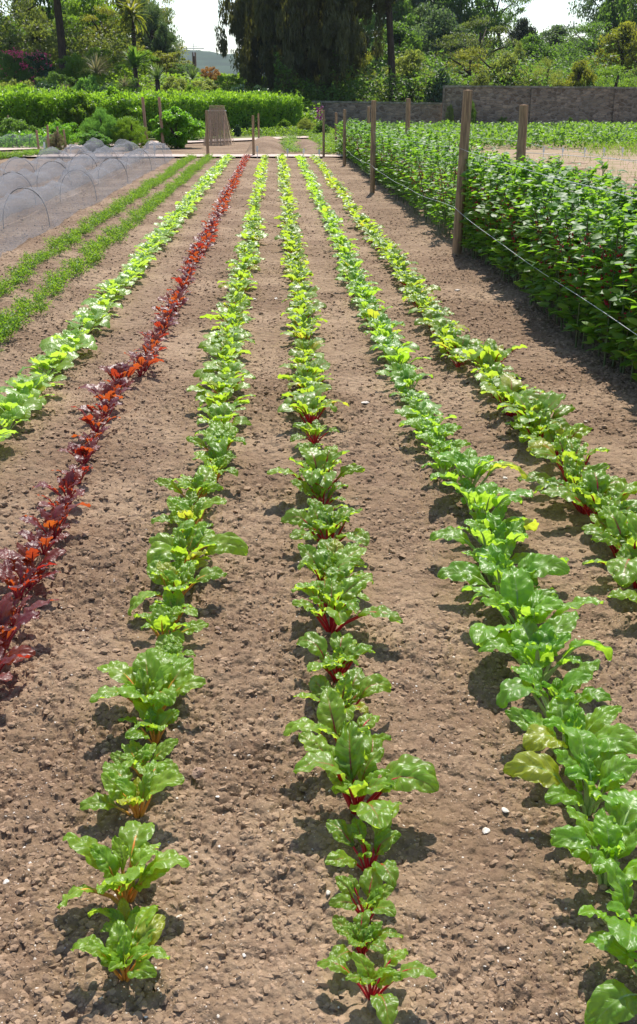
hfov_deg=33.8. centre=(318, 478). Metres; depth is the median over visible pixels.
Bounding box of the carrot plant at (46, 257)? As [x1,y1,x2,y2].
[29,252,49,262]
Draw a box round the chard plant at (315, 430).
[290,422,338,443]
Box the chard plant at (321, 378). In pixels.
[278,373,332,389]
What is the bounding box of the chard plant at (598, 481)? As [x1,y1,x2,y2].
[540,469,636,523]
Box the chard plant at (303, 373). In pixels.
[288,366,323,387]
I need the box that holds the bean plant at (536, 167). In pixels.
[522,164,547,243]
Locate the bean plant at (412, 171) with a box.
[404,144,421,199]
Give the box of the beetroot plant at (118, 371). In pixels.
[98,363,142,387]
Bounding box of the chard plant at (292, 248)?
[282,245,304,252]
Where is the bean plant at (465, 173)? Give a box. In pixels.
[460,161,514,259]
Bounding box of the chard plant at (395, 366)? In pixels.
[375,362,422,375]
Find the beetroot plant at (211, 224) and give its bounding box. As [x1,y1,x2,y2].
[201,222,217,226]
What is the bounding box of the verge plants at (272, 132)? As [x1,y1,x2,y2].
[229,125,397,135]
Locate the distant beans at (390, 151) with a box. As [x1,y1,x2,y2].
[334,117,457,201]
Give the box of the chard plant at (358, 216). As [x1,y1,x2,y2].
[348,215,368,222]
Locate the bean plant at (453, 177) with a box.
[446,154,457,217]
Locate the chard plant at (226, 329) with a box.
[211,324,242,332]
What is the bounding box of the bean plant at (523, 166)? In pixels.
[512,163,554,240]
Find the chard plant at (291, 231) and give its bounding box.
[280,228,300,235]
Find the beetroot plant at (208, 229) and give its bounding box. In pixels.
[201,226,218,232]
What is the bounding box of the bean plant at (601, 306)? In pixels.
[581,217,636,366]
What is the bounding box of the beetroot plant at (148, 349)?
[133,344,158,353]
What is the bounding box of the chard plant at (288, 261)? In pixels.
[280,259,308,265]
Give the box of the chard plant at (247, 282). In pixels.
[217,277,256,290]
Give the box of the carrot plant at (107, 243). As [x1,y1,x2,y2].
[89,238,112,248]
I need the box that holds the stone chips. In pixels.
[0,202,635,1022]
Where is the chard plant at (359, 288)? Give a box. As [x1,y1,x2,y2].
[349,285,381,292]
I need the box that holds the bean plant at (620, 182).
[610,180,626,204]
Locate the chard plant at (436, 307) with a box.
[408,303,453,313]
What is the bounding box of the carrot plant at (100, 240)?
[96,234,120,245]
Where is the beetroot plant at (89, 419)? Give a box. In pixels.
[71,406,120,432]
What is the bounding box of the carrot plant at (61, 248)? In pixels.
[45,241,72,254]
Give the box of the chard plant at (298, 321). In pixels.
[287,316,327,328]
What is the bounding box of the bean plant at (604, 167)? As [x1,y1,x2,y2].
[593,158,612,187]
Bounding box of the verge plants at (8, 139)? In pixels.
[0,129,70,147]
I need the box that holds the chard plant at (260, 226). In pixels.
[240,223,265,228]
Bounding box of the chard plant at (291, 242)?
[283,238,308,247]
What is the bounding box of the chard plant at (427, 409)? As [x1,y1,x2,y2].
[394,401,443,430]
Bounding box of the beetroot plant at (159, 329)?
[147,326,170,337]
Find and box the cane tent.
[203,105,234,145]
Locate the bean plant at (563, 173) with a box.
[526,164,571,241]
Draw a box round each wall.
[312,101,441,127]
[442,85,636,130]
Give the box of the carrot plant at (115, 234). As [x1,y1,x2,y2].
[107,229,123,238]
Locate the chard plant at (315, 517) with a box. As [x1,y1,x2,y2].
[281,503,369,546]
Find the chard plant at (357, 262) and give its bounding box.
[339,258,363,267]
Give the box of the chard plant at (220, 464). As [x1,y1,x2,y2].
[194,453,237,480]
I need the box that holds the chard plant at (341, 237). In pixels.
[328,234,358,242]
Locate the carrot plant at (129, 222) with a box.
[117,217,139,228]
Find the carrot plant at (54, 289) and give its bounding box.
[35,279,71,294]
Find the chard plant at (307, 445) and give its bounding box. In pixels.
[295,442,322,448]
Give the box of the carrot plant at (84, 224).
[75,219,95,227]
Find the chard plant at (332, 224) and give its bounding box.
[324,223,343,228]
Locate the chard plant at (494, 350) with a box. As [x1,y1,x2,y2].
[449,338,527,363]
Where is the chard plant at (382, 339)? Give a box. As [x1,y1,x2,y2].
[369,335,419,350]
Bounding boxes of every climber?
[445,104,453,123]
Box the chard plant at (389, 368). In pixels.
[384,363,416,375]
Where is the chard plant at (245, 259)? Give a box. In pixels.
[226,255,264,269]
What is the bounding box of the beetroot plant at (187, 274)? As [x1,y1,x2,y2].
[178,271,194,276]
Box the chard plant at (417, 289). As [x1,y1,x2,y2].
[398,284,433,302]
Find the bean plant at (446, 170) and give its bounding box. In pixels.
[440,151,456,216]
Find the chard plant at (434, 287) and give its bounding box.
[406,282,440,290]
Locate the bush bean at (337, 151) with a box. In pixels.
[328,144,341,153]
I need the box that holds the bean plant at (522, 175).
[508,167,552,264]
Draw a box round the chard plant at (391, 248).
[375,244,400,252]
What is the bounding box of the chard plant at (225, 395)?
[195,387,255,406]
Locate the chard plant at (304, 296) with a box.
[281,292,316,302]
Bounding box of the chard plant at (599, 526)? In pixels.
[581,514,631,556]
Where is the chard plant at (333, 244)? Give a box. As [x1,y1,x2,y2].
[330,242,359,251]
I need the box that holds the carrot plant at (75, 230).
[64,225,83,236]
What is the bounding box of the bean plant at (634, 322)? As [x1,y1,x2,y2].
[622,225,636,380]
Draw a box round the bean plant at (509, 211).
[495,175,557,289]
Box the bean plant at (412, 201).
[406,147,422,210]
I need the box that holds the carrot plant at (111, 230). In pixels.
[99,227,123,235]
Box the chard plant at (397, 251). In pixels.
[381,249,406,264]
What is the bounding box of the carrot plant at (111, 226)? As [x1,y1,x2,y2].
[105,223,129,233]
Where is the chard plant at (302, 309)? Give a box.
[285,305,317,315]
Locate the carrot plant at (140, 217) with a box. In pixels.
[129,213,145,221]
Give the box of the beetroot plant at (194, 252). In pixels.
[184,248,202,256]
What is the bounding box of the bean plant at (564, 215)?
[544,199,592,336]
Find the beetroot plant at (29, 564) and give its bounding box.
[8,553,54,588]
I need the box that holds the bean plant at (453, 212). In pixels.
[451,159,481,251]
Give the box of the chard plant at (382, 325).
[365,318,403,340]
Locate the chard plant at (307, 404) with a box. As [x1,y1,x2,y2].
[277,392,349,423]
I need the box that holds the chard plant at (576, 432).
[519,421,592,460]
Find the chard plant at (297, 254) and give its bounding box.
[280,250,307,260]
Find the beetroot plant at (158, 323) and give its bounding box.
[149,318,178,333]
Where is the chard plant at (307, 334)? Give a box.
[280,327,318,339]
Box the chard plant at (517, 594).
[461,565,603,644]
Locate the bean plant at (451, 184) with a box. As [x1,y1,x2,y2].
[441,148,458,235]
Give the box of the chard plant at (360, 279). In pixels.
[349,275,377,284]
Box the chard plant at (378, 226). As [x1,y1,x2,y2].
[359,224,384,230]
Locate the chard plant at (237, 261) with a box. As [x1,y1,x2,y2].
[225,259,254,266]
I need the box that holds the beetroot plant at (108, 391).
[78,380,130,409]
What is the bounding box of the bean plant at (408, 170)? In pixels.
[402,153,417,207]
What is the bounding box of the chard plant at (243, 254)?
[237,250,259,256]
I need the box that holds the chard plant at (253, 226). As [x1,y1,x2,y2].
[242,223,260,228]
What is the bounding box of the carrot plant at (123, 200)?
[112,196,129,204]
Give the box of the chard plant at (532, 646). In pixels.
[478,611,612,683]
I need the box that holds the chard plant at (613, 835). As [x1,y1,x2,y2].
[550,788,636,888]
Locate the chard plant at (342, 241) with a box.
[327,237,349,244]
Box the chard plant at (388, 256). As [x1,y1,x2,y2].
[378,252,408,266]
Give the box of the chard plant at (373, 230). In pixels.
[364,228,383,236]
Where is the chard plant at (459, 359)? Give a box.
[440,346,470,366]
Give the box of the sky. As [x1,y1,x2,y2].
[0,0,603,53]
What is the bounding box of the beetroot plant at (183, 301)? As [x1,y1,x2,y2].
[163,297,188,311]
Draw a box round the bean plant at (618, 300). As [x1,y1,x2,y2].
[609,233,636,382]
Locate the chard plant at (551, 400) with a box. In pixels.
[497,390,575,429]
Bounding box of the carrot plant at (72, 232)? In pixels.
[59,229,84,237]
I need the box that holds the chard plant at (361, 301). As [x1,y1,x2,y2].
[351,298,384,308]
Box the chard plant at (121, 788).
[79,759,184,818]
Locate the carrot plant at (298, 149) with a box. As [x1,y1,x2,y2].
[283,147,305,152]
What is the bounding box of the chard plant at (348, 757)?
[293,721,438,830]
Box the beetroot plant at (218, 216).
[209,213,220,218]
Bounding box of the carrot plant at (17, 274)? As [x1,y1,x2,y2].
[5,269,33,282]
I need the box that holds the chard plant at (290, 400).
[282,387,334,405]
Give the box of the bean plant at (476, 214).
[468,164,502,264]
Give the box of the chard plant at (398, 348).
[373,343,414,364]
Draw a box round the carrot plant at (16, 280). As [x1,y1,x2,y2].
[0,271,26,287]
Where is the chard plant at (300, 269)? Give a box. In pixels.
[284,266,311,275]
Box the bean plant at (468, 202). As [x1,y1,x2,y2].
[463,163,485,253]
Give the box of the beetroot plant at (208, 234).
[196,233,211,236]
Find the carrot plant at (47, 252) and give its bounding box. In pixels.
[38,247,58,257]
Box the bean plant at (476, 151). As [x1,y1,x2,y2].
[472,146,480,156]
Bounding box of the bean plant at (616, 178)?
[572,169,627,275]
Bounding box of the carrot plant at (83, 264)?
[69,255,95,267]
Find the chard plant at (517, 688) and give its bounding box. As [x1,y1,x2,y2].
[496,659,611,717]
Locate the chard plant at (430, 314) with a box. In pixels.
[414,309,445,330]
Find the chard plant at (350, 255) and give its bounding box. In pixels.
[333,252,359,257]
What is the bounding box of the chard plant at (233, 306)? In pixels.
[223,302,252,311]
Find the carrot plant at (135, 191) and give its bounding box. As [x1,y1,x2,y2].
[128,189,143,194]
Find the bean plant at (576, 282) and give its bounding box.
[556,199,616,348]
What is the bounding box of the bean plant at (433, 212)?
[428,151,451,225]
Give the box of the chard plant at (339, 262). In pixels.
[336,258,362,265]
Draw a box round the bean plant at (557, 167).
[547,159,565,171]
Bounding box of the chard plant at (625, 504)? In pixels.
[585,496,636,535]
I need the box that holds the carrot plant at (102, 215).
[95,210,109,220]
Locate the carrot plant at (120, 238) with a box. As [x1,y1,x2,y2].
[104,230,129,242]
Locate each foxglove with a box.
[314,107,319,128]
[319,106,322,121]
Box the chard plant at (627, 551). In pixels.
[582,543,636,588]
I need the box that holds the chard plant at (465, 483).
[456,478,509,511]
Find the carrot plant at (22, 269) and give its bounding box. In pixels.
[12,264,34,274]
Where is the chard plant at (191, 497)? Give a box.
[167,489,209,515]
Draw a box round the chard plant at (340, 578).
[291,565,369,613]
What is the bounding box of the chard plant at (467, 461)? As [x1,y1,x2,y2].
[430,447,527,486]
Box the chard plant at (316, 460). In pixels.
[267,444,364,493]
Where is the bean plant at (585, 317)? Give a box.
[576,211,622,350]
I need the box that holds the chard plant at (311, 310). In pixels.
[281,307,320,317]
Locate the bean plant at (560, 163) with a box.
[552,155,570,194]
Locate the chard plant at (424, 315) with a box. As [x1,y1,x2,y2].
[417,304,448,316]
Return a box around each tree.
[0,0,55,34]
[0,15,47,77]
[8,19,57,78]
[21,0,99,25]
[39,0,74,69]
[49,15,101,57]
[51,0,126,62]
[77,5,146,68]
[94,0,158,57]
[120,0,189,74]
[123,0,184,51]
[149,20,182,73]
[214,0,384,103]
[229,15,266,89]
[307,20,381,98]
[333,50,378,100]
[337,0,403,101]
[358,0,420,47]
[365,0,475,47]
[365,20,450,81]
[373,49,434,102]
[409,4,487,74]
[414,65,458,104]
[423,0,505,57]
[430,15,522,77]
[436,47,493,93]
[469,72,492,85]
[470,0,533,61]
[478,51,541,85]
[501,16,547,53]
[505,31,562,76]
[512,43,531,77]
[515,57,564,86]
[538,24,581,57]
[553,20,634,74]
[554,59,597,86]
[566,0,630,57]
[584,21,636,82]
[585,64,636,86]
[595,0,636,55]
[619,55,636,86]
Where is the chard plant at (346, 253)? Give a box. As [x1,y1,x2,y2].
[332,252,351,256]
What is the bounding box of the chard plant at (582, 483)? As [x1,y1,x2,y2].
[534,475,627,513]
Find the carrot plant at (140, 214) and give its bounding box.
[131,211,148,218]
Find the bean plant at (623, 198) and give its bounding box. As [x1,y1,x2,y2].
[596,187,634,299]
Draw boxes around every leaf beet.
[0,375,51,395]
[0,393,41,422]
[0,405,29,429]
[0,419,17,434]
[0,433,10,441]
[6,373,64,394]
[6,386,54,404]
[17,356,73,377]
[29,369,66,383]
[34,350,78,370]
[39,333,97,351]
[41,337,88,352]
[51,328,94,342]
[52,329,83,336]
[62,320,99,334]
[67,312,109,329]
[72,310,110,320]
[74,304,117,327]
[78,302,106,312]
[80,297,122,311]
[85,295,117,302]
[89,292,123,301]
[91,286,131,301]
[95,279,127,290]
[97,278,131,289]
[104,278,134,287]
[111,273,134,280]
[117,272,141,280]
[118,267,143,275]
[121,260,148,273]
[121,264,144,275]
[128,251,155,257]
[128,257,151,261]
[134,241,158,248]
[134,253,156,261]
[136,244,161,254]
[136,248,157,255]
[143,232,167,237]
[144,236,169,245]
[145,228,173,236]
[145,237,166,249]
[146,235,170,245]
[151,230,175,236]
[154,221,182,228]
[157,215,183,222]
[159,226,178,237]
[164,212,187,218]
[164,219,180,223]
[165,209,184,213]
[166,220,181,229]
[170,207,193,213]
[175,198,200,204]
[179,204,197,210]
[197,177,214,180]
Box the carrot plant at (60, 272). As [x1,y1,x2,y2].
[45,268,78,280]
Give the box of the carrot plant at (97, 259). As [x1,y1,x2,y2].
[81,248,105,264]
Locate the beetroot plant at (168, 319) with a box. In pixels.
[155,316,176,328]
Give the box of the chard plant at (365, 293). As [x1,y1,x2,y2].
[347,287,377,298]
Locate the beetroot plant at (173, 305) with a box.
[151,302,177,314]
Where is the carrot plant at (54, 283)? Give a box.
[40,276,64,291]
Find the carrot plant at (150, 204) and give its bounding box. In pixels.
[140,201,159,208]
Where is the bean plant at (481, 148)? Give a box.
[474,142,485,157]
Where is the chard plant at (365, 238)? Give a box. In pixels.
[362,233,377,241]
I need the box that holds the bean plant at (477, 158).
[448,155,482,229]
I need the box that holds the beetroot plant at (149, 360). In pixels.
[120,352,163,376]
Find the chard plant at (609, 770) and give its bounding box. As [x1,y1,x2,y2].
[503,722,636,817]
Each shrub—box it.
[0,47,35,85]
[0,78,35,90]
[16,49,61,84]
[34,71,75,90]
[34,80,58,91]
[56,53,95,85]
[66,75,99,93]
[80,46,122,79]
[99,83,118,91]
[111,76,141,92]
[127,49,159,73]
[145,50,193,73]
[160,76,195,93]
[167,63,199,75]
[182,78,222,92]
[185,83,200,94]
[200,66,219,80]
[213,74,245,91]
[225,84,247,93]
[251,85,270,93]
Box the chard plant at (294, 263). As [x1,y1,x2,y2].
[280,259,308,268]
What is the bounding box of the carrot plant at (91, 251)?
[78,247,102,258]
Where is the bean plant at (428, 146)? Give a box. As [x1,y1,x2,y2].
[422,130,433,192]
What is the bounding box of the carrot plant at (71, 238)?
[53,233,88,247]
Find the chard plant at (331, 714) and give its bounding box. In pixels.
[283,687,391,745]
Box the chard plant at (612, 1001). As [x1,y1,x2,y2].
[583,930,636,1023]
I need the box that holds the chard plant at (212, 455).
[192,448,235,462]
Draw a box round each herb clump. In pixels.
[233,124,242,136]
[277,119,290,132]
[296,117,316,133]
[312,122,329,134]
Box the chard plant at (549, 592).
[469,582,556,622]
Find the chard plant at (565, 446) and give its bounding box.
[526,434,609,483]
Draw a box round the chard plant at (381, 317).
[368,313,404,334]
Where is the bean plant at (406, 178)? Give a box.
[399,147,419,202]
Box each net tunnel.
[0,142,135,203]
[3,141,106,183]
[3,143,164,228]
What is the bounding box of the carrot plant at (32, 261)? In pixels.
[17,255,43,268]
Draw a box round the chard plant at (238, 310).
[199,304,250,323]
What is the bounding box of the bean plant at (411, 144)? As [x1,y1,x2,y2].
[399,141,413,204]
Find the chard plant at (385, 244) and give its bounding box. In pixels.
[373,242,393,249]
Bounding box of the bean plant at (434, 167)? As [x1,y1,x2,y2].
[424,145,441,202]
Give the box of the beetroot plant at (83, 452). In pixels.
[57,439,99,464]
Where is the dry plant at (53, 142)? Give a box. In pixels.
[45,132,66,153]
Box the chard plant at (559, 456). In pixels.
[551,439,590,465]
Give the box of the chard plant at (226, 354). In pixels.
[204,345,250,359]
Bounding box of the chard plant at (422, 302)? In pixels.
[413,298,442,309]
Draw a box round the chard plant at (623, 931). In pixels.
[578,855,636,950]
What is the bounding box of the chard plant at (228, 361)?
[217,358,239,363]
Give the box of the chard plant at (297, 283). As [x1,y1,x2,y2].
[291,281,311,284]
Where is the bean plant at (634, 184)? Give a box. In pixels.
[627,179,636,219]
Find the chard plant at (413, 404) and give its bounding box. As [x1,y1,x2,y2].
[403,400,433,415]
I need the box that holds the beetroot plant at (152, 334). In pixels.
[138,331,168,343]
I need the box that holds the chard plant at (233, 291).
[226,287,248,303]
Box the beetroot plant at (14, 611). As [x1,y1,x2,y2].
[9,595,39,625]
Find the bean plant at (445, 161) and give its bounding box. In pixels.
[431,154,451,227]
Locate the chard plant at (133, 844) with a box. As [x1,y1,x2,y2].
[56,820,189,908]
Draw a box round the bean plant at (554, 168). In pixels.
[530,162,560,176]
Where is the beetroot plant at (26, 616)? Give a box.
[0,592,58,654]
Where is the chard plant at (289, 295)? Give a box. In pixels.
[287,290,317,297]
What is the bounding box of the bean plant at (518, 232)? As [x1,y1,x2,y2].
[514,165,551,286]
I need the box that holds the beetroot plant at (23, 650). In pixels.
[0,624,35,670]
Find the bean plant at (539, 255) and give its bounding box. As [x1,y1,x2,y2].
[519,197,583,312]
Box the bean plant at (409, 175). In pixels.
[400,145,416,204]
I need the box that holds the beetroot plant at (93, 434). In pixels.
[71,426,110,444]
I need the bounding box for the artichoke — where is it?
[78,130,112,151]
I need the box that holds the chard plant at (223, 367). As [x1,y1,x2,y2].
[193,360,249,378]
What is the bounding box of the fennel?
[78,107,124,150]
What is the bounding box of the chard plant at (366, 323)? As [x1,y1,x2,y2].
[358,316,388,329]
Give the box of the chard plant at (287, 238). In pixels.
[274,233,302,241]
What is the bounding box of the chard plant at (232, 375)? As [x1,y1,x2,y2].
[199,371,255,388]
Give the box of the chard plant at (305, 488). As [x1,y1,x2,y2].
[291,478,347,505]
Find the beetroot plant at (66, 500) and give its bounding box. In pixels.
[38,491,84,518]
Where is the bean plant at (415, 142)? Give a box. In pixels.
[412,137,427,191]
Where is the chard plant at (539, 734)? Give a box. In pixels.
[505,690,636,757]
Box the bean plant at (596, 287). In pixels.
[579,203,632,355]
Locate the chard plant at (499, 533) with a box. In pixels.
[429,510,538,548]
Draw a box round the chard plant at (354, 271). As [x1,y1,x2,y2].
[343,269,368,276]
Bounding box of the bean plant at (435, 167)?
[428,149,439,206]
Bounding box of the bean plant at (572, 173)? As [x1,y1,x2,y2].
[558,162,584,200]
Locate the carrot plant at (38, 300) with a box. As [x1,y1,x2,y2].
[21,292,49,303]
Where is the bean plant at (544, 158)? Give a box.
[537,157,555,176]
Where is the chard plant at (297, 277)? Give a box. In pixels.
[281,272,311,282]
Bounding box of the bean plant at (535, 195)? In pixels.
[514,188,548,301]
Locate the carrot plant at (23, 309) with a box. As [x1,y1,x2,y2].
[10,297,45,317]
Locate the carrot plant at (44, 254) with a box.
[33,249,51,260]
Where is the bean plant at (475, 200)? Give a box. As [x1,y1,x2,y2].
[459,161,494,259]
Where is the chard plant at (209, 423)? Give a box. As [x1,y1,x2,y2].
[194,420,232,435]
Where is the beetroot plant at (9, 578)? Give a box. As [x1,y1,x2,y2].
[0,558,58,601]
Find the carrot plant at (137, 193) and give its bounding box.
[126,190,148,197]
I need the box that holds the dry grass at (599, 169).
[526,152,636,193]
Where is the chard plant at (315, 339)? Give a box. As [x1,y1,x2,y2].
[291,337,324,344]
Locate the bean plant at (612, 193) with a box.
[572,184,624,318]
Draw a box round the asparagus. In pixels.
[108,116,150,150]
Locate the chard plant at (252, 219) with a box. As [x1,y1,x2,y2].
[242,217,264,221]
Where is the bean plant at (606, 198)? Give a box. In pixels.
[576,187,616,297]
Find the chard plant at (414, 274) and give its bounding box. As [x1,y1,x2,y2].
[396,273,424,286]
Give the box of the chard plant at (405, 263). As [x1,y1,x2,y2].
[390,260,416,270]
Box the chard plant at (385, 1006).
[317,948,436,1023]
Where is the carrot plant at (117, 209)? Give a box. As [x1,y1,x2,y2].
[107,205,125,212]
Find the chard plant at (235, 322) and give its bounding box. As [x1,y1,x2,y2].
[215,316,255,326]
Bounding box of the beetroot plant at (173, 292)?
[167,288,190,295]
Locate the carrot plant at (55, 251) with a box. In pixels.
[37,246,58,256]
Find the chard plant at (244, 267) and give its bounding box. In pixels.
[226,262,260,272]
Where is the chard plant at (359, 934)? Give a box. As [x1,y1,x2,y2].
[329,909,403,960]
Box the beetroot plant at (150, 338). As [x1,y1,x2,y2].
[141,333,167,345]
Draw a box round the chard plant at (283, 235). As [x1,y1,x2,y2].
[281,233,302,240]
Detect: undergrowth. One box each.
[0,5,153,78]
[0,58,322,125]
[273,33,636,109]
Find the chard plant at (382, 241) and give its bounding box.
[371,240,396,246]
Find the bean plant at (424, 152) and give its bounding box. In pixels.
[411,148,429,214]
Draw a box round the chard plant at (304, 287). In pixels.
[291,285,309,291]
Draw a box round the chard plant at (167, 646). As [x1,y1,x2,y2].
[154,634,195,658]
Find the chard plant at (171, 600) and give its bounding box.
[149,590,197,623]
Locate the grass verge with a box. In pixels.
[144,133,331,138]
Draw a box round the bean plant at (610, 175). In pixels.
[607,173,624,184]
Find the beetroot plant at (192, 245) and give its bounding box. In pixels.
[189,243,204,254]
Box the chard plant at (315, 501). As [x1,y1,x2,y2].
[304,498,347,511]
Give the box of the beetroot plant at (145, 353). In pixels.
[136,352,158,357]
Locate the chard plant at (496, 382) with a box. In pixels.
[492,379,528,391]
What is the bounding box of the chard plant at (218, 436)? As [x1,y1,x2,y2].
[186,421,246,455]
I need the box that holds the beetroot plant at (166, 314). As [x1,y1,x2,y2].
[155,311,178,318]
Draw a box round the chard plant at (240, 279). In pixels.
[227,277,257,283]
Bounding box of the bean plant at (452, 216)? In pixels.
[445,156,478,225]
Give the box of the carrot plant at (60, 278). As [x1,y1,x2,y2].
[40,272,69,288]
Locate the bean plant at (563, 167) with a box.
[557,166,579,193]
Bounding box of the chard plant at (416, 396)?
[400,391,429,402]
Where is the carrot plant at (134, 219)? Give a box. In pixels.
[128,215,142,223]
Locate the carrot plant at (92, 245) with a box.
[77,241,109,252]
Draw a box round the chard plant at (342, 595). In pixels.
[292,573,402,633]
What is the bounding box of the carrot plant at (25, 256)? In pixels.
[19,250,43,266]
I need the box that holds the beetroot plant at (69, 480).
[32,468,84,498]
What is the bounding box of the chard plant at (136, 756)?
[109,738,178,776]
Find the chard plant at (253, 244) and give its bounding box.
[235,242,259,251]
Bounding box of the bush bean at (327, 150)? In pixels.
[317,147,342,153]
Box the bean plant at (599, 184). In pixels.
[584,178,608,211]
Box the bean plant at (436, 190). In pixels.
[427,154,446,219]
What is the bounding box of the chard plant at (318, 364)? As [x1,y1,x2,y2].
[290,358,330,374]
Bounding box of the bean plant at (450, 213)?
[448,156,458,224]
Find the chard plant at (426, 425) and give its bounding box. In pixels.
[399,418,461,451]
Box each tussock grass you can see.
[78,52,116,75]
[117,73,134,86]
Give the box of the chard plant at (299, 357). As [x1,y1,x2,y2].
[288,350,315,362]
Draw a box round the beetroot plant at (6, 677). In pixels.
[0,646,29,681]
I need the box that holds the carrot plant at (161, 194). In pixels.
[152,191,169,199]
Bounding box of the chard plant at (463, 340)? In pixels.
[432,334,482,355]
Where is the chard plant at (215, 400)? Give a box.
[195,393,249,410]
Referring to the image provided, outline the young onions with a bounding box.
[566,139,636,155]
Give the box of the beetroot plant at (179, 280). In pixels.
[175,277,195,290]
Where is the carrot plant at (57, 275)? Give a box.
[43,270,72,283]
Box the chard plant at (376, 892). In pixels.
[329,867,395,919]
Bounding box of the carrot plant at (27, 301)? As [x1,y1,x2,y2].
[12,297,40,307]
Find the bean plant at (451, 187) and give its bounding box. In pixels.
[430,162,457,231]
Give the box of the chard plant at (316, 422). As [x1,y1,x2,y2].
[304,419,326,435]
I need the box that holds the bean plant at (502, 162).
[474,152,513,261]
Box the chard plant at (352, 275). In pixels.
[334,271,371,282]
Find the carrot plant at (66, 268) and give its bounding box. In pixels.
[56,262,84,274]
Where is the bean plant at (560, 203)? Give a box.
[529,183,570,308]
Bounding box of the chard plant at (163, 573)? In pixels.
[127,560,226,615]
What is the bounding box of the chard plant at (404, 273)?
[392,271,420,283]
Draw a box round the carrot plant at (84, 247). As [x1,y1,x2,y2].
[75,244,100,255]
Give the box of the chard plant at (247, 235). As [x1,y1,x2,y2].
[235,232,268,240]
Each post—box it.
[35,130,39,148]
[46,125,49,151]
[63,129,67,151]
[141,97,148,148]
[158,97,164,148]
[205,110,208,153]
[252,115,254,156]
[258,113,259,137]
[322,110,324,156]
[335,112,336,143]
[343,109,345,165]
[367,107,369,124]
[370,100,375,192]
[405,98,410,136]
[452,90,472,254]
[516,105,528,162]
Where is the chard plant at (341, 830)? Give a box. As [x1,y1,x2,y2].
[325,801,401,887]
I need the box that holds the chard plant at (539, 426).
[505,408,572,442]
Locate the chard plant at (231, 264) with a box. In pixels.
[228,262,252,266]
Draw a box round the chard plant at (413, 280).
[398,275,425,284]
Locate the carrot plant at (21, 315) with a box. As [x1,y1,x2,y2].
[0,306,31,328]
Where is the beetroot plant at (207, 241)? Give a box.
[196,239,214,245]
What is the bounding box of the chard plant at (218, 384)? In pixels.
[186,376,250,401]
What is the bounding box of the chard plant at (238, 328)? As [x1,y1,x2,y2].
[216,327,248,334]
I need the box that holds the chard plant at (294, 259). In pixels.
[289,257,307,264]
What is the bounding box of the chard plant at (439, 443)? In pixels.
[415,432,470,452]
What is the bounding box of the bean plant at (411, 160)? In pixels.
[404,155,421,206]
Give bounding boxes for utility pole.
[183,43,203,76]
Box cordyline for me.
[145,62,171,90]
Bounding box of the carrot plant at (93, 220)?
[79,216,100,226]
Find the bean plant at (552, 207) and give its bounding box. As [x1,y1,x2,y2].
[537,197,608,329]
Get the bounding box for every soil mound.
[245,136,285,153]
[297,140,327,153]
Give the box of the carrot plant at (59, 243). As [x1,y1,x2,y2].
[43,235,64,248]
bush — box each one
[0,117,45,144]
[5,83,62,132]
[38,120,83,143]
[51,88,98,141]
[98,85,142,123]
[109,116,147,138]
[143,105,204,148]
[154,88,201,117]
[184,118,204,139]
[212,88,240,115]
[242,123,257,134]
[253,90,273,94]
[496,117,507,125]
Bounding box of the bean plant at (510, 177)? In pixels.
[486,160,535,277]
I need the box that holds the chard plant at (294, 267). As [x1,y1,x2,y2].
[287,263,308,273]
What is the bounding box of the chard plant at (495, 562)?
[437,543,569,593]
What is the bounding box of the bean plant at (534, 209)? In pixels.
[522,178,570,319]
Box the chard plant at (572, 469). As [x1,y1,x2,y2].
[517,455,609,494]
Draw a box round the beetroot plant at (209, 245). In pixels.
[198,243,213,255]
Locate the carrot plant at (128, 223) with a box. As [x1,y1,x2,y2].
[120,221,136,229]
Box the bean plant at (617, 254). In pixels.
[595,217,635,320]
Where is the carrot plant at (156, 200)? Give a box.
[148,196,165,203]
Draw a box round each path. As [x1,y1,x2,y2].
[0,136,307,149]
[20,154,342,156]
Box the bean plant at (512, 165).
[489,159,519,248]
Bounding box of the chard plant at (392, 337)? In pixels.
[370,334,404,343]
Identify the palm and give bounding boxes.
[112,0,151,83]
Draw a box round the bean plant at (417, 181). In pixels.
[406,148,427,211]
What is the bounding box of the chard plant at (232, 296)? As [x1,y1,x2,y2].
[222,291,252,303]
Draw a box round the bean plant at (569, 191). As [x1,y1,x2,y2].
[534,182,577,276]
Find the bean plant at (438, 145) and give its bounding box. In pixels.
[430,142,444,208]
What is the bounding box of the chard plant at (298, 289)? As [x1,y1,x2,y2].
[291,285,320,294]
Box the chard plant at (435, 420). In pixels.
[410,414,456,425]
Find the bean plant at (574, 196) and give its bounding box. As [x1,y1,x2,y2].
[532,183,585,323]
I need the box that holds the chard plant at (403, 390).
[389,386,428,404]
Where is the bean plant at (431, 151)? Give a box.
[422,147,439,217]
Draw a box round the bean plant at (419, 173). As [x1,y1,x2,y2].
[410,149,434,222]
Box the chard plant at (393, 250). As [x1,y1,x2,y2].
[380,248,396,255]
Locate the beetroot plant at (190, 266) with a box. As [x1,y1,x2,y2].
[181,263,198,270]
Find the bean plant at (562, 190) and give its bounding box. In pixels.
[547,182,579,267]
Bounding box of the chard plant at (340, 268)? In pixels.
[335,265,364,276]
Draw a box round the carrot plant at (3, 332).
[0,316,19,337]
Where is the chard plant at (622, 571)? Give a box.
[591,506,636,585]
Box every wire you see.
[352,155,636,334]
[359,129,635,198]
[414,126,636,162]
[526,152,636,160]
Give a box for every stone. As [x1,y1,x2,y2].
[191,767,204,779]
[482,827,489,833]
[502,807,508,812]
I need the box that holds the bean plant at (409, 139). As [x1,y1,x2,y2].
[398,136,412,202]
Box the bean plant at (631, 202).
[613,194,634,249]
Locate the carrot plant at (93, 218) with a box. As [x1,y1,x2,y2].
[84,213,103,225]
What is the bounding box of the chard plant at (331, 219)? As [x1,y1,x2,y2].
[322,217,342,222]

